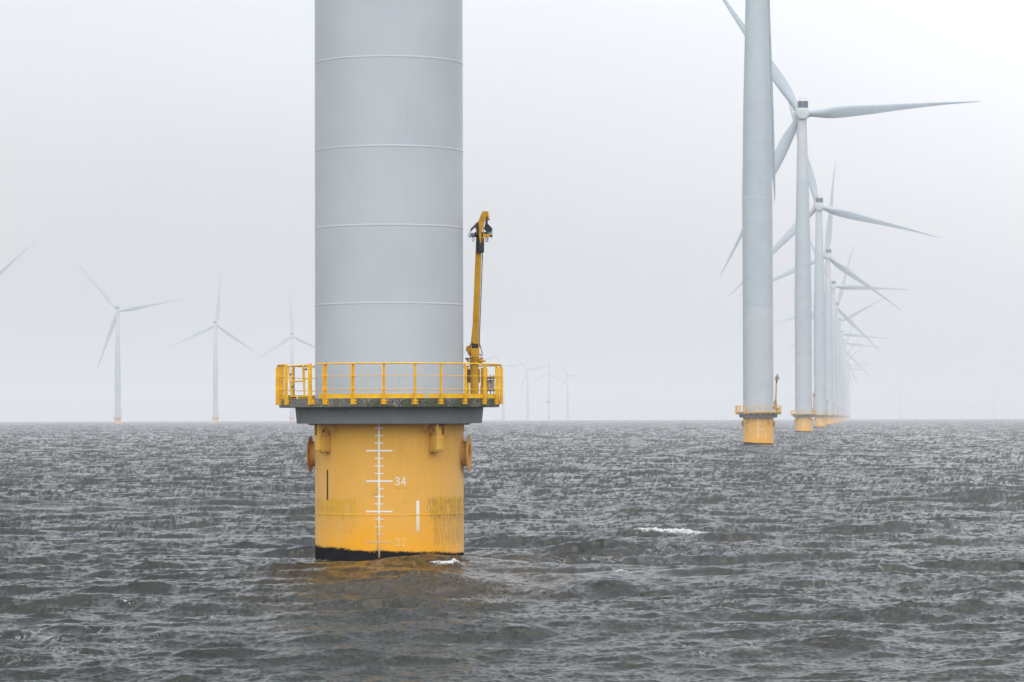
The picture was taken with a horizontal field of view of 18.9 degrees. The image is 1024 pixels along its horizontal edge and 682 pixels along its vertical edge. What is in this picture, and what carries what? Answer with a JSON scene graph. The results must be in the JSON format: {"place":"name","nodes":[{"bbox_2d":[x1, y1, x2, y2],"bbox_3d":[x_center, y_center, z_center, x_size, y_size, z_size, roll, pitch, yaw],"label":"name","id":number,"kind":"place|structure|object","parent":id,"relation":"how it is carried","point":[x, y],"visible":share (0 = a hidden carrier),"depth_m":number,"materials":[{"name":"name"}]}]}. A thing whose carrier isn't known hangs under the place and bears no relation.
{"place":"outdoors","nodes":[
{"label":"outdoors","id":0,"kind":"place"},
{"bbox_2d":[0,419,1023,681],"bbox_3d":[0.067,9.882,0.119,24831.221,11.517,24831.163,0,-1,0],"label":"water","id":1,"kind":"structure","parent":0,"point":[630,551],"depth_m":98.52,"materials":[{"name":"grey liquid"}]},
{"bbox_2d":[0,242,34,274],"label":"wind turbine","id":2,"kind":"object","parent":1,"relation":"in","point":[3,269],"visible":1,"depth_m":2161.93,"materials":[{"name":"metal"}]},
{"bbox_2d":[77,262,177,423],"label":"wind turbine","id":3,"kind":"object","parent":1,"relation":"in","point":[118,410],"visible":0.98,"depth_m":2569.57,"materials":[{"name":"metal"}]},
{"bbox_2d":[168,274,259,422],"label":"wind turbine","id":4,"kind":"object","parent":1,"relation":"in","point":[215,416],"visible":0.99,"depth_m":2961.44,"materials":[{"name":"metal"}]},
{"bbox_2d":[253,295,314,421],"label":"wind turbine","id":5,"kind":"object","parent":1,"relation":"in","point":[292,417],"visible":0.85,"depth_m":3368.62,"materials":[{"name":"metal"}]},
{"bbox_2d":[276,0,502,561],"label":"wind turbine","id":6,"kind":"object","parent":1,"relation":"in","point":[389,409],"visible":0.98,"depth_m":101.51,"materials":[{"name":"white paint"}]},
{"bbox_2d":[463,350,506,383],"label":"wind turbine","id":7,"kind":"object","parent":1,"relation":"in","point":[467,355],"visible":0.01,"depth_m":4979.07,"materials":[{"name":"metal"}]},
{"bbox_2d":[487,344,525,420],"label":"wind turbine","id":8,"kind":"object","parent":1,"relation":"in","point":[503,404],"visible":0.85,"depth_m":5375.29,"materials":[{"name":"metal"}]},
{"bbox_2d":[511,351,552,420],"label":"wind turbine","id":9,"kind":"object","parent":1,"relation":"in","point":[527,400],"visible":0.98,"depth_m":5777.85,"materials":[{"name":"metal"}]},
{"bbox_2d":[529,350,570,419],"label":"wind turbine","id":10,"kind":"object","parent":1,"relation":"in","point":[548,374],"visible":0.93,"depth_m":6180.82,"materials":[{"name":"metal"}]},
{"bbox_2d":[555,356,585,419],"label":"wind turbine","id":11,"kind":"object","parent":1,"relation":"in","point":[567,402],"visible":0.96,"depth_m":6583.00,"materials":[{"name":"metal"}]},
{"bbox_2d":[735,0,781,444],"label":"wind turbine","id":12,"kind":"object","parent":1,"relation":"in","point":[758,414],"visible":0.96,"depth_m":506.31,"materials":[{"name":"white paint"}]},
{"bbox_2d":[738,160,902,424],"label":"wind turbine","id":13,"kind":"object","parent":1,"relation":"in","point":[827,256],"visible":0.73,"depth_m":1719.27,"materials":[{"name":"metal"}]},
{"bbox_2d":[775,246,878,421],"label":"wind turbine","id":14,"kind":"object","parent":1,"relation":"in","point":[847,318],"visible":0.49,"depth_m":2527.38,"materials":[{"name":"metal"}]},
{"bbox_2d":[730,102,938,426],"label":"wind turbine","id":15,"kind":"object","parent":1,"relation":"in","point":[820,406],"visible":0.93,"depth_m":1315.07,"materials":[{"name":"metal"}]},
{"bbox_2d":[812,318,866,419],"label":"wind turbine","id":16,"kind":"object","parent":1,"relation":"in","point":[849,355],"visible":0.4,"depth_m":4147.31,"materials":[{"name":"metal"}]},
{"bbox_2d":[793,293,887,420],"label":"wind turbine","id":17,"kind":"object","parent":1,"relation":"in","point":[841,320],"visible":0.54,"depth_m":2930.67,"materials":[{"name":"metal"}]},
{"bbox_2d":[789,240,907,422],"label":"wind turbine","id":18,"kind":"object","parent":1,"relation":"in","point":[834,338],"visible":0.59,"depth_m":2122.79,"materials":[{"name":"metal"}]},
{"bbox_2d":[813,330,886,420],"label":"wind turbine","id":19,"kind":"object","parent":1,"relation":"in","point":[851,334],"visible":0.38,"depth_m":3334.69,"materials":[{"name":"metal"}]},
{"bbox_2d":[719,0,981,431],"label":"wind turbine","id":20,"kind":"object","parent":1,"relation":"in","point":[803,415],"visible":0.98,"depth_m":911.23,"materials":[{"name":"metal"}]},
{"bbox_2d":[846,329,865,419],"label":"wind turbine","id":21,"kind":"object","parent":1,"relation":"in","point":[849,350],"visible":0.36,"depth_m":4551.46,"materials":[{"name":"metal"}]},
{"bbox_2d":[849,368,867,419],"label":"wind turbine","id":22,"kind":"object","parent":1,"relation":"in","point":[849,393],"visible":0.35,"depth_m":5757.49,"materials":[{"name":"metal"}]},
{"bbox_2d":[847,338,870,419],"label":"wind turbine","id":23,"kind":"object","parent":1,"relation":"in","point":[852,355],"visible":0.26,"depth_m":4955.69,"materials":[{"name":"metal"}]},
{"bbox_2d":[849,360,868,392],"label":"wind turbine","id":24,"kind":"object","parent":1,"relation":"in","point":[849,378],"visible":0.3,"depth_m":6167.44,"materials":[{"name":"metal"}]},
{"bbox_2d":[848,364,870,413],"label":"wind turbine","id":25,"kind":"object","parent":1,"relation":"in","point":[848,379],"visible":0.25,"depth_m":5354.83,"materials":[{"name":"metal"}]},
{"bbox_2d":[850,375,872,418],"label":"wind turbine","id":26,"kind":"object","parent":1,"relation":"in","point":[850,402],"visible":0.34,"depth_m":6571.85,"materials":[{"name":"metal"}]},
{"bbox_2d":[843,340,883,420],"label":"wind turbine","id":27,"kind":"object","parent":1,"relation":"in","point":[851,343],"visible":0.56,"depth_m":3738.70,"materials":[{"name":"metal"}]},
{"bbox_2d":[885,370,909,418],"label":"wind turbine","id":28,"kind":"object","parent":1,"relation":"in","point":[900,388],"visible":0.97,"depth_m":9297.09,"materials":[{"name":"metal"}]},
{"bbox_2d":[984,373,1010,418],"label":"wind turbine","id":29,"kind":"object","parent":1,"relation":"in","point":[993,398],"visible":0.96,"depth_m":9307.43,"materials":[{"name":"metal"}]},
{"bbox_2d":[0,0,1023,421],"label":"sky","id":30,"kind":"structure","parent":0,"point":[162,149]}
]}

